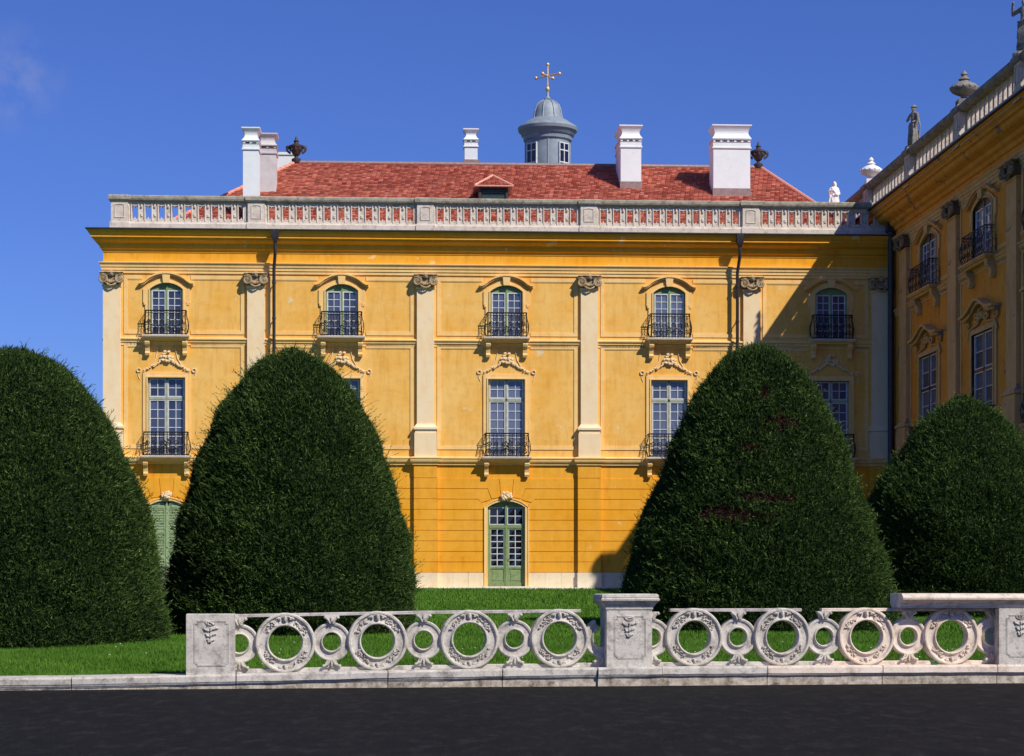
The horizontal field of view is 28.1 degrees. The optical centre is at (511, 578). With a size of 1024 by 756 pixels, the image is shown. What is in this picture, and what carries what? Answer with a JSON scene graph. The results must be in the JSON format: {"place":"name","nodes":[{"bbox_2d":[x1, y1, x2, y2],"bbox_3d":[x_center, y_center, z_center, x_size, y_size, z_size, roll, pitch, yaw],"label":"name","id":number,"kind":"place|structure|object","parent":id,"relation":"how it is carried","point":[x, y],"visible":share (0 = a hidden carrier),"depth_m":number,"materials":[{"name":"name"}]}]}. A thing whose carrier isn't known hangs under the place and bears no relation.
{"place":"outdoors","nodes":[
{"label":"outdoors","id":0,"kind":"place"},
{"bbox_2d":[0,587,985,675],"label":"lawn","id":1,"kind":"structure","parent":0,"point":[339,659],"depth_m":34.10,"materials":[{"name":"green plant"}]},
{"bbox_2d":[0,337,180,648],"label":"yew tree","id":2,"kind":"object","parent":1,"relation":"on","point":[80,561],"visible":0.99,"depth_m":37.72,"materials":[{"name":"green plant"}]},
{"bbox_2d":[160,564,170,601],"bbox_3d":[-10.079,0.219,59.996,1.124,1.291,1.120,0,0,0],"label":"shrub","id":3,"kind":"object","parent":1,"relation":"on","point":[164,577],"visible":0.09,"depth_m":59.84,"materials":[{"name":"green plant"}]},
{"bbox_2d":[160,336,434,636],"bbox_3d":[-4.571,-1.919,43.145,5.905,6.369,5.826,0,0,0],"label":"yew tree","id":4,"kind":"object","parent":1,"relation":"on","point":[291,502],"visible":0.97,"depth_m":41.51,"materials":[{"name":"green plant"}]},
{"bbox_2d":[85,50,1023,588],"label":"palace","id":5,"kind":"structure","parent":1,"relation":"on","point":[535,346],"depth_m":81.16,"materials":[{"name":"yellow paint"}]},
{"bbox_2d":[147,491,184,580],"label":"door","id":6,"kind":"structure","parent":5,"relation":"in","point":[165,517],"depth_m":80.55,"materials":[{"name":"paint"}]},
{"bbox_2d":[139,272,193,334],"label":"window","id":7,"kind":"structure","parent":5,"relation":"in","point":[165,293],"depth_m":80.53,"materials":[{"name":"glass"}]},
{"bbox_2d":[136,348,196,455],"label":"window","id":8,"kind":"structure","parent":5,"relation":"in","point":[166,402],"depth_m":80.61,"materials":[{"name":"glass"}]},
{"bbox_2d":[286,136,306,162],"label":"ridge urn","id":9,"kind":"object","parent":5,"relation":"on","point":[296,148],"visible":1,"depth_m":88.03,"materials":[{"name":"grey stone"}]},
{"bbox_2d":[315,273,368,335],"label":"window","id":10,"kind":"structure","parent":5,"relation":"in","point":[333,296],"depth_m":80.90,"materials":[{"name":"glass"}]},
{"bbox_2d":[328,349,371,411],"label":"window","id":11,"kind":"structure","parent":5,"relation":"in","point":[356,377],"depth_m":80.87,"materials":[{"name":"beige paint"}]},
{"bbox_2d":[480,274,532,336],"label":"window","id":12,"kind":"structure","parent":5,"relation":"in","point":[501,296],"depth_m":81.26,"materials":[{"name":"green paint"}]},
{"bbox_2d":[477,350,535,456],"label":"window","id":13,"kind":"structure","parent":5,"relation":"in","point":[506,404],"depth_m":81.32,"materials":[{"name":"glass"}]},
{"bbox_2d":[483,491,530,586],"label":"door","id":14,"kind":"structure","parent":5,"relation":"in","point":[506,538],"depth_m":81.38,"materials":[{"name":"green paint"}]},
{"bbox_2d":[643,276,695,337],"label":"window","id":15,"kind":"structure","parent":5,"relation":"in","point":[672,297],"depth_m":81.62,"materials":[{"name":"glass"}]},
{"bbox_2d":[640,351,698,456],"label":"window","id":16,"kind":"structure","parent":5,"relation":"in","point":[664,399],"depth_m":81.68,"materials":[{"name":"glass"}]},
{"bbox_2d":[750,142,768,167],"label":"ridge urn","id":17,"kind":"object","parent":5,"relation":"on","point":[758,153],"visible":0.95,"depth_m":89.10,"materials":[{"name":"stone"}]},
{"bbox_2d":[805,277,857,338],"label":"window","id":18,"kind":"structure","parent":5,"relation":"in","point":[832,298],"depth_m":81.96,"materials":[{"name":"green paint"}]},
{"bbox_2d":[806,352,859,457],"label":"window","id":19,"kind":"structure","parent":5,"relation":"in","point":[839,394],"depth_m":82.02,"materials":[{"name":"green paint"}]},
{"bbox_2d":[828,181,839,201],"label":"stone statue","id":20,"kind":"object","parent":5,"relation":"on","point":[833,192],"visible":0.52,"depth_m":90.51,"materials":[{"name":"white stone"}]},
{"bbox_2d":[860,157,881,182],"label":"stone urn","id":21,"kind":"object","parent":5,"relation":"on","point":[871,170],"visible":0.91,"depth_m":83.22,"materials":[{"name":"white stone"}]},
{"bbox_2d":[905,105,920,148],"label":"stone statue","id":22,"kind":"object","parent":5,"relation":"on","point":[913,134],"visible":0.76,"depth_m":76.41,"materials":[{"name":"grey stone"}]},
{"bbox_2d":[907,324,943,422],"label":"window","id":23,"kind":"structure","parent":5,"relation":"in","point":[928,361],"depth_m":76.51,"materials":[{"name":"glass"}]},
{"bbox_2d":[912,221,942,287],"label":"window","id":24,"kind":"structure","parent":5,"relation":"in","point":[931,247],"depth_m":76.24,"materials":[{"name":"paint"}]},
{"bbox_2d":[949,71,978,105],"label":"stone urn","id":25,"kind":"object","parent":5,"relation":"on","point":[964,88],"visible":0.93,"depth_m":69.42,"materials":[{"name":"grey stone"}]},
{"bbox_2d":[958,298,1000,410],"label":"window","id":26,"kind":"structure","parent":5,"relation":"in","point":[985,349],"depth_m":69.17,"materials":[{"name":"glass"}]},
{"bbox_2d":[963,184,999,258],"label":"window","id":27,"kind":"structure","parent":5,"relation":"in","point":[986,211],"depth_m":69.15,"materials":[{"name":"glass"}]},
{"bbox_2d":[1011,0,1023,57],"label":"stone statue","id":28,"kind":"object","parent":5,"relation":"on","point":[1020,36],"visible":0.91,"depth_m":62.88,"materials":[{"name":"grey stone"}]},
{"bbox_2d":[617,336,900,632],"bbox_3d":[5.451,-2.063,45.459,6.472,6.567,6.542,0,0,0],"label":"yew tree","id":29,"kind":"object","parent":1,"relation":"on","point":[756,499],"visible":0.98,"depth_m":43.55,"materials":[{"name":"green plant"}]},
{"bbox_2d":[865,388,1023,617],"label":"yew tree","id":30,"kind":"object","parent":1,"relation":"on","point":[947,495],"visible":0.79,"depth_m":51.09,"materials":[{"name":"green plant"}]},
{"bbox_2d":[0,0,1021,407],"label":"sky","id":31,"kind":"structure","parent":0,"point":[99,99],"materials":[{"name":"blue"}]},
{"bbox_2d":[0,676,1023,755],"bbox_3d":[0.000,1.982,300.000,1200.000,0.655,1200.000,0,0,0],"label":"ground","id":32,"kind":"structure","parent":0,"point":[980,719],"depth_m":23.70,"materials":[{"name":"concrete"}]},
{"bbox_2d":[0,593,1023,689],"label":"garden balustrade","id":33,"kind":"object","parent":32,"relation":"on","point":[625,652],"visible":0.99,"depth_m":31.56,"materials":[{"name":"stone"}]},
{"bbox_2d":[930,660,938,664],"bbox_3d":[6.647,1.329,32.224,0.141,0.106,0.068,0,0,0],"label":"weed","id":34,"kind":"object","parent":33,"relation":"on","point":[934,662],"visible":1,"depth_m":32.20,"materials":[{"name":"green plant"}]}
]}

